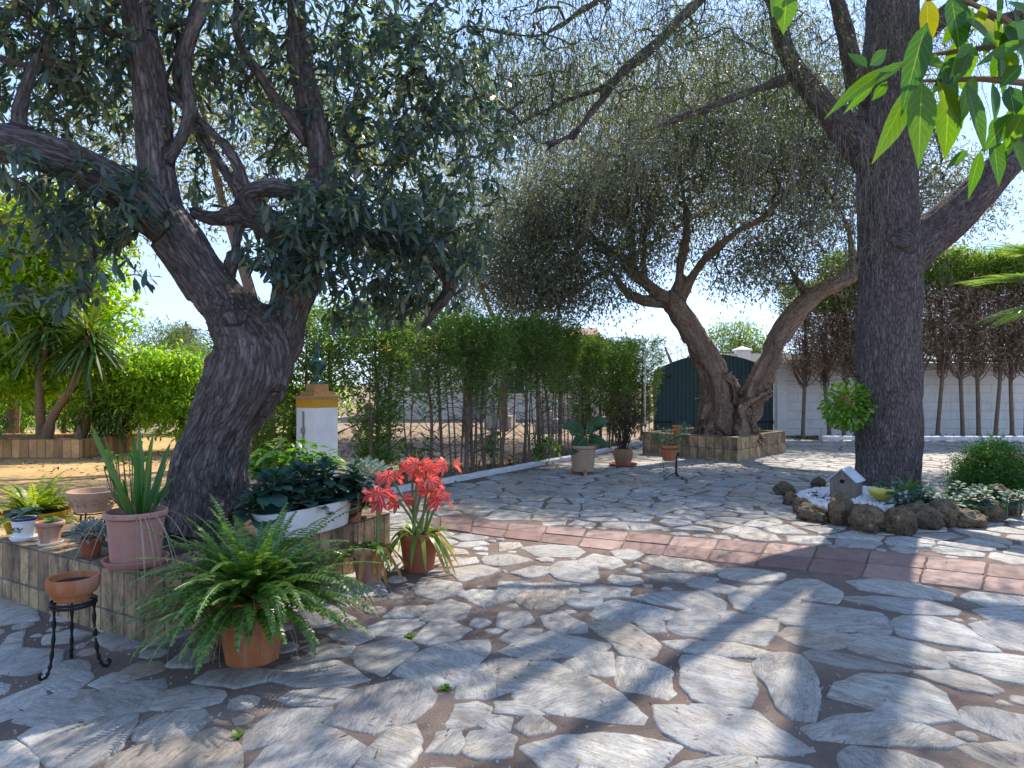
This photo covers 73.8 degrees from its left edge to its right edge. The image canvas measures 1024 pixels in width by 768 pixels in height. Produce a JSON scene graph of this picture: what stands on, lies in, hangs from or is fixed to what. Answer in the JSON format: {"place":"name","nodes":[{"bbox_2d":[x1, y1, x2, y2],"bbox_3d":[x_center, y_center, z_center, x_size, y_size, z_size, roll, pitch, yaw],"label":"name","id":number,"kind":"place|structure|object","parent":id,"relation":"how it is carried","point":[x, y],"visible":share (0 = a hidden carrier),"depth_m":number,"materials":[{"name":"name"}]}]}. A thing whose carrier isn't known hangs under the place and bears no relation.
{"place":"outdoors","nodes":[
{"label":"outdoors","id":0,"kind":"place"},
{"bbox_2d":[4,507,43,541],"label":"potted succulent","id":1,"kind":"object","parent":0,"point":[23,529],"visible":1,"depth_m":4.43,"materials":[{"name":"white ceramic"}]},
{"bbox_2d":[63,517,106,557],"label":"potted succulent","id":2,"kind":"object","parent":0,"point":[87,547],"visible":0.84,"depth_m":4.00,"materials":[{"name":"plant"}]},
{"bbox_2d":[0,430,281,535],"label":"yard","id":3,"kind":"structure","parent":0,"point":[11,474],"depth_m":11.03,"materials":[{"name":"sand"}]},
{"bbox_2d":[0,342,116,433],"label":"laurel hedge","id":4,"kind":"object","parent":3,"relation":"on","point":[28,413],"visible":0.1,"depth_m":16.47,"materials":[{"name":"green plant"}]},
{"bbox_2d":[0,433,137,458],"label":"brick planter","id":5,"kind":"object","parent":3,"relation":"on","point":[63,446],"visible":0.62,"depth_m":12.95,"materials":[{"name":"brick"}]},
{"bbox_2d":[0,280,145,438],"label":"yucca","id":6,"kind":"object","parent":5,"relation":"in","point":[87,340],"visible":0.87,"depth_m":13.50,"materials":[{"name":"green plant"}]},
{"bbox_2d":[52,374,141,445],"bbox_3d":[-8.408,0.662,13.857,1.631,1.839,1.368,0,0,-33],"label":"oleander bush","id":7,"kind":"object","parent":5,"relation":"on","point":[102,425],"visible":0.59,"depth_m":13.71,"materials":[{"name":"green plant"}]},
{"bbox_2d":[0,172,151,433],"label":"loquat tree","id":8,"kind":"object","parent":3,"relation":"on","point":[14,389],"visible":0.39,"depth_m":14.03,"materials":[{"name":"green plant"}]},
{"bbox_2d":[49,333,206,451],"bbox_3d":[-7.373,0.202,14.218,4.148,2.455,2.285,0,0,0],"label":"mandarin tree","id":9,"kind":"object","parent":3,"relation":"on","point":[148,370],"visible":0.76,"depth_m":13.75,"materials":[{"name":"green plant"}]},
{"bbox_2d":[5,349,362,433],"bbox_3d":[-12.345,0.341,19.569,16.145,2.815,2.342,0,0,-2],"label":"garden hedge","id":10,"kind":"object","parent":3,"relation":"on","point":[279,427],"visible":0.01,"depth_m":19.60,"materials":[{"name":"green plant"}]},
{"bbox_2d":[197,295,306,487],"bbox_3d":[-2.899,0.207,7.622,1.103,2.494,1.086,0,0,33],"label":"hedge conifer","id":11,"kind":"object","parent":3,"relation":"on","point":[269,435],"visible":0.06,"depth_m":7.62,"materials":[{"name":"green plant"}]},
{"bbox_2d":[110,313,206,355],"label":"willow tree","id":12,"kind":"object","parent":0,"point":[158,338],"visible":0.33,"depth_m":31.93,"materials":[{"name":"green plant"}]},
{"bbox_2d":[154,320,210,359],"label":"pine tree","id":13,"kind":"object","parent":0,"point":[191,332],"visible":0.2,"depth_m":74.59,"materials":[{"name":"green plant"}]},
{"bbox_2d":[248,437,348,483],"bbox_3d":[-1.926,0.745,6.002,0.989,0.551,0.736,0,0,0],"label":"potted peace lily","id":14,"kind":"object","parent":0,"point":[273,457],"visible":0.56,"depth_m":5.89,"materials":[{"name":"plant"}]},
{"bbox_2d":[3,385,816,487],"bbox_3d":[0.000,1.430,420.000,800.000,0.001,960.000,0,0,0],"label":"ground","id":15,"kind":"structure","parent":0,"point":[343,419],"depth_m":18.59,"materials":[{"name":"soil"}]},
{"bbox_2d":[0,3,481,432],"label":"pear tree","id":16,"kind":"object","parent":15,"relation":"on","point":[247,283],"visible":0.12,"depth_m":12.54,"materials":[{"name":"green plant"}]},
{"bbox_2d":[271,300,352,463],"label":"hedge conifer","id":17,"kind":"object","parent":15,"relation":"on","point":[291,434],"visible":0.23,"depth_m":8.04,"materials":[{"name":"green plant"}]},
{"bbox_2d":[1,429,631,492],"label":"dry leaf carpet","id":18,"kind":"object","parent":15,"relation":"on","point":[448,472],"visible":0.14,"depth_m":12.76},
{"bbox_2d":[294,341,339,479],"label":"gate pillar","id":19,"kind":"structure","parent":15,"relation":"on","point":[317,412],"depth_m":7.51,"materials":[{"name":"white paint"}]},
{"bbox_2d":[295,295,375,455],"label":"hedge conifer","id":20,"kind":"object","parent":15,"relation":"on","point":[353,350],"visible":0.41,"depth_m":8.32,"materials":[{"name":"green plant"}]},
{"bbox_2d":[333,296,421,477],"bbox_3d":[-1.792,0.109,8.893,1.220,2.696,1.234,0,0,29],"label":"hedge conifer","id":21,"kind":"object","parent":15,"relation":"on","point":[368,444],"visible":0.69,"depth_m":8.77,"materials":[{"name":"green plant"}]},
{"bbox_2d":[353,312,428,470],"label":"hedge conifer","id":22,"kind":"object","parent":15,"relation":"on","point":[411,329],"visible":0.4,"depth_m":9.08,"materials":[{"name":"green plant"}]},
{"bbox_2d":[391,436,434,468],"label":"hedge seedling","id":23,"kind":"object","parent":15,"relation":"on","point":[419,452],"visible":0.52,"depth_m":10.56,"materials":[{"name":"green plant"}]},
{"bbox_2d":[387,314,468,482],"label":"hedge conifer","id":24,"kind":"object","parent":15,"relation":"on","point":[418,384],"visible":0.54,"depth_m":9.74,"materials":[{"name":"green plant"}]},
{"bbox_2d":[405,303,481,477],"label":"hedge conifer","id":25,"kind":"object","parent":15,"relation":"on","point":[439,317],"visible":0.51,"depth_m":9.97,"materials":[{"name":"green plant"}]},
{"bbox_2d":[335,176,578,436],"bbox_3d":[-1.800,-2.225,18.583,8.005,7.293,3.427,0,0,0],"label":"olive tree","id":26,"kind":"object","parent":15,"relation":"on","point":[468,298],"visible":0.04,"depth_m":18.43,"materials":[{"name":"green plant"}]},
{"bbox_2d":[435,309,503,474],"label":"hedge conifer","id":27,"kind":"object","parent":15,"relation":"on","point":[495,330],"visible":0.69,"depth_m":10.41,"materials":[{"name":"green plant"}]},
{"bbox_2d":[446,310,511,472],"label":"hedge conifer","id":28,"kind":"object","parent":15,"relation":"on","point":[472,460],"visible":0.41,"depth_m":10.61,"materials":[{"name":"green plant"}]},
{"bbox_2d":[449,328,518,469],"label":"hedge conifer","id":29,"kind":"object","parent":15,"relation":"on","point":[481,404],"visible":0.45,"depth_m":10.87,"materials":[{"name":"green plant"}]},
{"bbox_2d":[479,327,539,467],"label":"hedge conifer","id":30,"kind":"object","parent":15,"relation":"on","point":[506,398],"visible":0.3,"depth_m":11.66,"materials":[{"name":"green plant"}]},
{"bbox_2d":[390,441,641,492],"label":"kerb","id":31,"kind":"structure","parent":15,"relation":"on","point":[447,480],"depth_m":10.73,"materials":[{"name":"concrete"}]},
{"bbox_2d":[496,311,557,464],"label":"hedge conifer","id":32,"kind":"object","parent":15,"relation":"on","point":[515,322],"visible":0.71,"depth_m":11.79,"materials":[{"name":"green plant"}]},
{"bbox_2d":[507,311,567,460],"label":"hedge conifer","id":33,"kind":"object","parent":15,"relation":"on","point":[540,428],"visible":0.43,"depth_m":12.09,"materials":[{"name":"green plant"}]},
{"bbox_2d":[530,433,561,464],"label":"hedge seedling","id":34,"kind":"object","parent":15,"relation":"on","point":[550,444],"visible":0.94,"depth_m":11.83,"materials":[{"name":"green plant"}]},
{"bbox_2d":[518,330,573,458],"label":"hedge conifer","id":35,"kind":"object","parent":15,"relation":"on","point":[554,384],"visible":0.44,"depth_m":12.38,"materials":[{"name":"green plant"}]},
{"bbox_2d":[535,315,590,456],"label":"hedge conifer","id":36,"kind":"object","parent":15,"relation":"on","point":[574,325],"visible":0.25,"depth_m":13.24,"materials":[{"name":"green plant"}]},
{"bbox_2d":[537,324,591,457],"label":"hedge conifer","id":37,"kind":"object","parent":15,"relation":"on","point":[562,386],"visible":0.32,"depth_m":13.12,"materials":[{"name":"green plant"}]},
{"bbox_2d":[556,332,605,453],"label":"hedge conifer","id":38,"kind":"object","parent":15,"relation":"on","point":[586,384],"visible":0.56,"depth_m":13.94,"materials":[{"name":"green plant"}]},
{"bbox_2d":[564,334,610,443],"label":"hedge conifer","id":39,"kind":"object","parent":15,"relation":"on","point":[585,411],"visible":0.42,"depth_m":14.34,"materials":[{"name":"green plant"}]},
{"bbox_2d":[567,329,611,443],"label":"hedge conifer","id":40,"kind":"object","parent":15,"relation":"on","point":[601,339],"visible":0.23,"depth_m":14.38,"materials":[{"name":"green plant"}]},
{"bbox_2d":[584,341,621,448],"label":"hedge conifer","id":41,"kind":"object","parent":15,"relation":"on","point":[613,358],"visible":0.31,"depth_m":14.95,"materials":[{"name":"green plant"}]},
{"bbox_2d":[371,8,856,430],"bbox_3d":[3.658,-4.828,20.597,16.686,12.504,4.800,0,0,0],"label":"olive tree","id":42,"kind":"object","parent":15,"relation":"on","point":[511,185],"visible":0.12,"depth_m":20.32,"materials":[{"name":"green plant"}]},
{"bbox_2d":[594,335,637,446],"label":"hedge conifer","id":43,"kind":"object","parent":15,"relation":"on","point":[622,377],"visible":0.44,"depth_m":15.28,"materials":[{"name":"green plant"}]},
{"bbox_2d":[604,333,646,445],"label":"hedge conifer","id":44,"kind":"object","parent":15,"relation":"on","point":[634,367],"visible":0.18,"depth_m":15.66,"materials":[{"name":"green plant"}]},
{"bbox_2d":[604,339,648,442],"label":"hedge conifer","id":45,"kind":"object","parent":15,"relation":"on","point":[638,385],"visible":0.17,"depth_m":16.09,"materials":[{"name":"green plant"}]},
{"bbox_2d":[625,332,666,440],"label":"hedge conifer","id":46,"kind":"object","parent":15,"relation":"on","point":[649,393],"visible":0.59,"depth_m":16.22,"materials":[{"name":"green plant"}]},
{"bbox_2d":[704,316,784,353],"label":"garden tree","id":47,"kind":"object","parent":15,"relation":"on","point":[738,342],"visible":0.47,"depth_m":30.64,"materials":[{"name":"green plant"}]},
{"bbox_2d":[752,276,851,438],"bbox_3d":[7.504,-0.707,17.650,2.062,4.306,2.086,0,0,36],"label":"cypress","id":48,"kind":"object","parent":15,"relation":"on","point":[804,327],"visible":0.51,"depth_m":17.46,"materials":[{"name":"brown plant"}]},
{"bbox_2d":[796,502,828,523],"bbox_3d":[3.078,1.335,7.007,0.343,0.232,0.331,0,0,31],"label":"rock","id":49,"kind":"object","parent":15,"relation":"on","point":[806,511],"visible":0.9,"depth_m":6.90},
{"bbox_2d":[792,278,856,434],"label":"cypress","id":50,"kind":"object","parent":15,"relation":"on","point":[824,376],"visible":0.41,"depth_m":17.49,"materials":[{"name":"brown plant"}]},
{"bbox_2d":[808,247,857,435],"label":"cypress","id":51,"kind":"object","parent":15,"relation":"on","point":[845,373],"visible":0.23,"depth_m":17.57,"materials":[{"name":"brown plant"}]},
{"bbox_2d":[811,253,857,435],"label":"cypress","id":52,"kind":"object","parent":15,"relation":"on","point":[851,348],"visible":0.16,"depth_m":17.41,"materials":[{"name":"brown plant"}]},
{"bbox_2d":[773,358,1023,435],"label":"boundary wall","id":53,"kind":"structure","parent":15,"relation":"on","point":[787,405],"depth_m":18.60,"materials":[{"name":"white paint"}]},
{"bbox_2d":[653,354,773,430],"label":"metal gate","id":54,"kind":"structure","parent":53,"relation":"attached to","point":[679,392],"depth_m":18.73,"materials":[{"name":"metal"}]},
{"bbox_2d":[883,505,917,536],"bbox_3d":[3.622,1.303,6.416,0.339,0.342,0.348,0,0,-12],"label":"rock","id":55,"kind":"object","parent":15,"relation":"on","point":[900,520],"visible":0.77,"depth_m":6.29,"materials":[{"name":"stone"}]},
{"bbox_2d":[819,435,1023,440],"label":"kerb","id":56,"kind":"structure","parent":15,"relation":"on","point":[943,438],"depth_m":16.91,"materials":[{"name":"concrete"}]},
{"bbox_2d":[906,501,944,530],"bbox_3d":[3.973,1.303,6.629,0.416,0.331,0.332,0,0,7],"label":"rock","id":57,"kind":"object","parent":15,"relation":"on","point":[929,517],"visible":0.62,"depth_m":6.52,"materials":[{"name":"stone"}]},
{"bbox_2d":[921,268,951,364],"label":"cypress","id":58,"kind":"object","parent":15,"relation":"on","point":[926,335],"visible":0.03,"depth_m":17.33,"materials":[{"name":"brown plant"}]},
{"bbox_2d":[928,497,959,527],"bbox_3d":[4.276,1.300,6.761,0.334,0.352,0.317,0,0,40],"label":"rock","id":59,"kind":"object","parent":15,"relation":"on","point":[948,508],"visible":0.57,"depth_m":6.64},
{"bbox_2d":[921,246,983,372],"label":"cypress","id":60,"kind":"object","parent":15,"relation":"on","point":[935,271],"visible":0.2,"depth_m":17.44,"materials":[{"name":"brown plant"}]},
{"bbox_2d":[922,241,991,435],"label":"cypress","id":61,"kind":"object","parent":15,"relation":"on","point":[944,363],"visible":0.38,"depth_m":17.60,"materials":[{"name":"brown plant"}]},
{"bbox_2d":[927,244,1015,435],"bbox_3d":[11.804,-1.069,17.659,2.120,5.038,2.105,0,0,-37],"label":"cypress","id":62,"kind":"object","parent":15,"relation":"on","point":[961,365],"visible":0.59,"depth_m":17.48,"materials":[{"name":"brown plant"}]},
{"bbox_2d":[956,508,987,527],"bbox_3d":[4.465,1.340,6.715,0.350,0.241,0.359,0,0,43],"label":"rock","id":63,"kind":"object","parent":15,"relation":"on","point":[968,518],"visible":0.6,"depth_m":6.60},
{"bbox_2d":[933,248,1020,435],"bbox_3d":[12.231,-1.067,17.889,2.073,5.033,2.096,0,0,27],"label":"cypress","id":64,"kind":"object","parent":15,"relation":"on","point":[977,374],"visible":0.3,"depth_m":17.66,"materials":[{"name":"brown plant"}]},
{"bbox_2d":[965,240,1023,435],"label":"cypress","id":65,"kind":"object","parent":15,"relation":"on","point":[999,386],"visible":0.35,"depth_m":17.55,"materials":[{"name":"brown plant"}]},
{"bbox_2d":[982,247,1023,435],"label":"cypress","id":66,"kind":"object","parent":15,"relation":"on","point":[1010,374],"visible":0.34,"depth_m":17.54,"materials":[{"name":"brown plant"}]},
{"bbox_2d":[372,328,600,418],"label":"house","id":67,"kind":"structure","parent":0,"point":[520,407],"depth_m":27.50,"materials":[{"name":"tile"}]},
{"bbox_2d":[0,437,1023,767],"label":"flagstone paving","id":68,"kind":"structure","parent":0,"point":[718,715],"depth_m":3.40,"materials":[{"name":"stone"}]},
{"bbox_2d":[37,594,111,680],"bbox_3d":[-2.126,1.229,3.348,0.287,0.348,0.318,0,0,0],"label":"plant stand","id":69,"kind":"object","parent":68,"relation":"on","point":[52,606],"visible":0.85,"depth_m":3.32,"materials":[{"name":"metal"}]},
{"bbox_2d":[45,570,100,603],"bbox_3d":[-2.160,1.002,3.360,0.232,0.112,0.232,0,0,0],"label":"shallow pot","id":70,"kind":"object","parent":69,"relation":"on","point":[71,587],"visible":1,"depth_m":3.30,"materials":[{"name":"orange ceramic"}]},
{"bbox_2d":[0,502,389,643],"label":"brick planter","id":71,"kind":"object","parent":68,"relation":"on","point":[25,572],"visible":0.21,"depth_m":4.17,"materials":[{"name":"brick"}]},
{"bbox_2d":[0,471,91,534],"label":"potted fern","id":72,"kind":"object","parent":71,"relation":"on","point":[46,496],"visible":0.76,"depth_m":6.11,"materials":[{"name":"green plant"}]},
{"bbox_2d":[34,518,65,545],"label":"potted seedling","id":73,"kind":"object","parent":71,"relation":"on","point":[49,531],"visible":1,"depth_m":4.30,"materials":[{"name":"orange ceramic"}]},
{"bbox_2d":[65,487,114,521],"bbox_3d":[-3.407,1.133,5.550,0.376,0.536,0.376,0,0,0],"label":"clay bowl","id":74,"kind":"object","parent":71,"relation":"on","point":[95,500],"visible":0.79,"depth_m":5.43,"materials":[{"name":"ceramic"}]},
{"bbox_2d":[99,450,146,507],"bbox_3d":[-2.627,0.732,4.646,0.312,0.575,0.328,0,0,-32],"label":"potted geranium","id":75,"kind":"object","parent":71,"relation":"on","point":[116,462],"visible":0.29,"depth_m":4.61,"materials":[{"name":"plant"}]},
{"bbox_2d":[46,424,207,583],"bbox_3d":[-2.123,0.652,3.885,0.903,0.875,0.766,0,0,0],"label":"potted gladiolus","id":76,"kind":"object","parent":71,"relation":"on","point":[128,538],"visible":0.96,"depth_m":3.77,"materials":[{"name":"pink ceramic"}]},
{"bbox_2d":[0,0,525,538],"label":"olive tree","id":77,"kind":"object","parent":71,"relation":"on","point":[250,360],"visible":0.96,"depth_m":4.87,"materials":[{"name":"green plant"}]},
{"bbox_2d":[228,456,375,539],"bbox_3d":[-1.482,0.776,4.727,0.600,0.488,1.131,0,0,29],"label":"trough planter","id":78,"kind":"object","parent":71,"relation":"on","point":[313,498],"visible":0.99,"depth_m":4.62,"materials":[{"name":"white paint"}]},
{"bbox_2d":[333,471,372,521],"bbox_3d":[-1.179,0.839,5.097,0.439,0.362,0.400,0,0,0],"label":"potted succulent","id":79,"kind":"object","parent":71,"relation":"on","point":[352,516],"visible":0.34,"depth_m":5.03,"materials":[{"name":"green plant"}]},
{"bbox_2d":[340,455,394,499],"bbox_3d":[-1.285,0.834,6.023,0.532,0.412,0.471,0,0,0],"label":"potted dusty miller","id":80,"kind":"object","parent":71,"relation":"on","point":[377,467],"visible":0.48,"depth_m":5.99,"materials":[{"name":"plant"}]},
{"bbox_2d":[85,494,383,673],"bbox_3d":[-1.311,0.989,3.452,1.379,0.822,1.271,0,0,-42],"label":"potted fern","id":81,"kind":"object","parent":68,"relation":"on","point":[252,591],"visible":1,"depth_m":3.32,"materials":[{"name":"green plant"}]},
{"bbox_2d":[313,483,411,586],"bbox_3d":[-1.049,1.083,4.855,0.680,0.767,0.600,0,0,0],"label":"potted amaryllis","id":82,"kind":"object","parent":68,"relation":"on","point":[365,572],"visible":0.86,"depth_m":4.76,"materials":[{"name":"ceramic"}]},
{"bbox_2d":[372,457,461,574],"bbox_3d":[-0.720,0.991,5.098,0.728,0.900,0.685,0,0,0],"label":"potted amaryllis","id":83,"kind":"object","parent":68,"relation":"on","point":[419,542],"visible":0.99,"depth_m":5.08,"materials":[{"name":"plant"}]},
{"bbox_2d":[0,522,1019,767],"bbox_3d":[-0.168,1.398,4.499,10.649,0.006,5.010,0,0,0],"label":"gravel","id":84,"kind":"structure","parent":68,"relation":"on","point":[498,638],"depth_m":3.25,"materials":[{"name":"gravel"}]},
{"bbox_2d":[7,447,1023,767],"bbox_3d":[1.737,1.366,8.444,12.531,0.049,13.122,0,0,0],"label":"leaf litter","id":85,"kind":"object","parent":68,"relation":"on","point":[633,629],"visible":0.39,"depth_m":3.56,"materials":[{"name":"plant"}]},
{"bbox_2d":[560,416,611,474],"bbox_3d":[1.138,0.945,10.606,0.806,0.910,0.455,0,0,0],"label":"potted hosta","id":86,"kind":"object","parent":68,"relation":"on","point":[582,450],"visible":1,"depth_m":10.50,"materials":[{"name":"white ceramic"}]},
{"bbox_2d":[585,386,657,466],"bbox_3d":[1.856,0.715,11.662,1.061,1.369,1.106,0,0,-32],"label":"potted croton","id":87,"kind":"object","parent":68,"relation":"on","point":[622,455],"visible":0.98,"depth_m":11.56,"materials":[{"name":"plant"}]},
{"bbox_2d":[659,452,683,479],"bbox_3d":[2.326,1.203,10.058,0.326,0.385,0.349,0,0,0],"label":"plant stand","id":88,"kind":"object","parent":68,"relation":"on","point":[676,473],"visible":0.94,"depth_m":10.05,"materials":[{"name":"metal"}]},
{"bbox_2d":[649,421,694,460],"bbox_3d":[2.368,0.830,10.030,0.701,0.601,0.352,0,0,0],"label":"potted geranium","id":89,"kind":"object","parent":88,"relation":"on","point":[669,451],"visible":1,"depth_m":9.99,"materials":[{"name":"plant"}]},
{"bbox_2d":[642,427,784,461],"bbox_3d":[4.100,1.193,13.799,2.005,0.474,2.365,0,0,42],"label":"brick planter","id":90,"kind":"object","parent":68,"relation":"on","point":[733,448],"visible":0.62,"depth_m":12.84,"materials":[{"name":"stone"}]},
{"bbox_2d":[438,0,1023,445],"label":"olive tree","id":91,"kind":"object","parent":90,"relation":"on","point":[726,406],"visible":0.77,"depth_m":12.87,"materials":[{"name":"green plant"}]},
{"bbox_2d":[827,491,853,526],"bbox_3d":[3.282,1.286,6.802,0.268,0.438,0.335,0,0,36],"label":"rock","id":92,"kind":"object","parent":68,"relation":"on","point":[840,505],"visible":0.73,"depth_m":6.71,"materials":[{"name":"stone"}]},
{"bbox_2d":[847,503,884,534],"bbox_3d":[3.389,1.312,6.494,0.401,0.352,0.314,0,0,-35],"label":"rock","id":93,"kind":"object","parent":68,"relation":"on","point":[867,518],"visible":0.82,"depth_m":6.38,"materials":[{"name":"stone"}]},
{"bbox_2d":[770,0,1023,199],"bbox_3d":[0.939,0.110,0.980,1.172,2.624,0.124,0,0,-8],"label":"citrus tree","id":94,"kind":"object","parent":68,"relation":"on","point":[918,111],"visible":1,"depth_m":0.92,"materials":[{"name":"green plant"}]},
{"bbox_2d":[935,429,1023,494],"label":"bush","id":95,"kind":"object","parent":68,"relation":"on","point":[993,462],"visible":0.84,"depth_m":8.16,"materials":[{"name":"green plant"}]},
{"bbox_2d":[947,241,1023,327],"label":"fan palm","id":96,"kind":"object","parent":68,"relation":"on","point":[1019,310],"visible":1,"depth_m":9.96,"materials":[{"name":"green plant"}]},
{"bbox_2d":[0,0,1023,384],"label":"sky","id":97,"kind":"structure","parent":0,"point":[167,298],"materials":[{"name":"white"}]},
{"bbox_2d":[440,516,1023,595],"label":"tile path","id":98,"kind":"structure","parent":0,"point":[956,573],"depth_m":5.52,"materials":[{"name":"tile"}]},
{"bbox_2d":[723,346,837,362],"bbox_3d":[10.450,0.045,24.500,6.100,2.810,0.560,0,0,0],"label":"house","id":99,"kind":"structure","parent":0,"point":[742,352],"depth_m":24.38,"materials":[{"name":"white paint"}]},
{"bbox_2d":[807,491,941,510],"bbox_3d":[4.380,1.345,7.900,2.150,0.150,2.128,0,0,0],"label":"soil bed","id":100,"kind":"object","parent":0,"point":[823,497],"visible":0.04,"depth_m":7.84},
{"bbox_2d":[394,0,1023,489],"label":"pepper tree","id":101,"kind":"object","parent":100,"relation":"on","point":[902,244],"visible":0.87,"depth_m":8.45,"materials":[{"name":"green plant"}]},
{"bbox_2d":[817,376,877,432],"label":"shoots","id":102,"kind":"object","parent":101,"relation":"attached to","point":[845,410],"visible":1,"depth_m":8.54,"materials":[{"name":"plant"}]},
{"bbox_2d":[796,486,943,510],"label":"pebbles","id":103,"kind":"object","parent":100,"relation":"on","point":[865,497],"visible":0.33,"depth_m":7.74,"materials":[{"name":"stone"}]},
{"bbox_2d":[827,466,865,498],"bbox_3d":[3.822,1.121,7.809,0.333,0.338,0.305,0,0,44],"label":"birdhouse","id":104,"kind":"object","parent":103,"relation":"on","point":[849,480],"visible":0.97,"depth_m":7.72,"materials":[{"name":"grey wood"}]},
{"bbox_2d":[874,481,1023,520],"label":"succulent clump","id":105,"kind":"object","parent":100,"relation":"on","point":[969,494],"visible":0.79,"depth_m":7.03,"materials":[{"name":"green plant"}]},
{"bbox_2d":[965,497,1005,521],"bbox_3d":[4.846,1.312,7.004,0.342,0.305,0.366,0,0,-44],"label":"rock","id":106,"kind":"object","parent":100,"relation":"on","point":[996,513],"visible":0.47,"depth_m":6.88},
{"bbox_2d":[986,483,1022,515],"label":"rock","id":107,"kind":"object","parent":100,"relation":"on","point":[1011,509],"visible":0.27,"depth_m":7.19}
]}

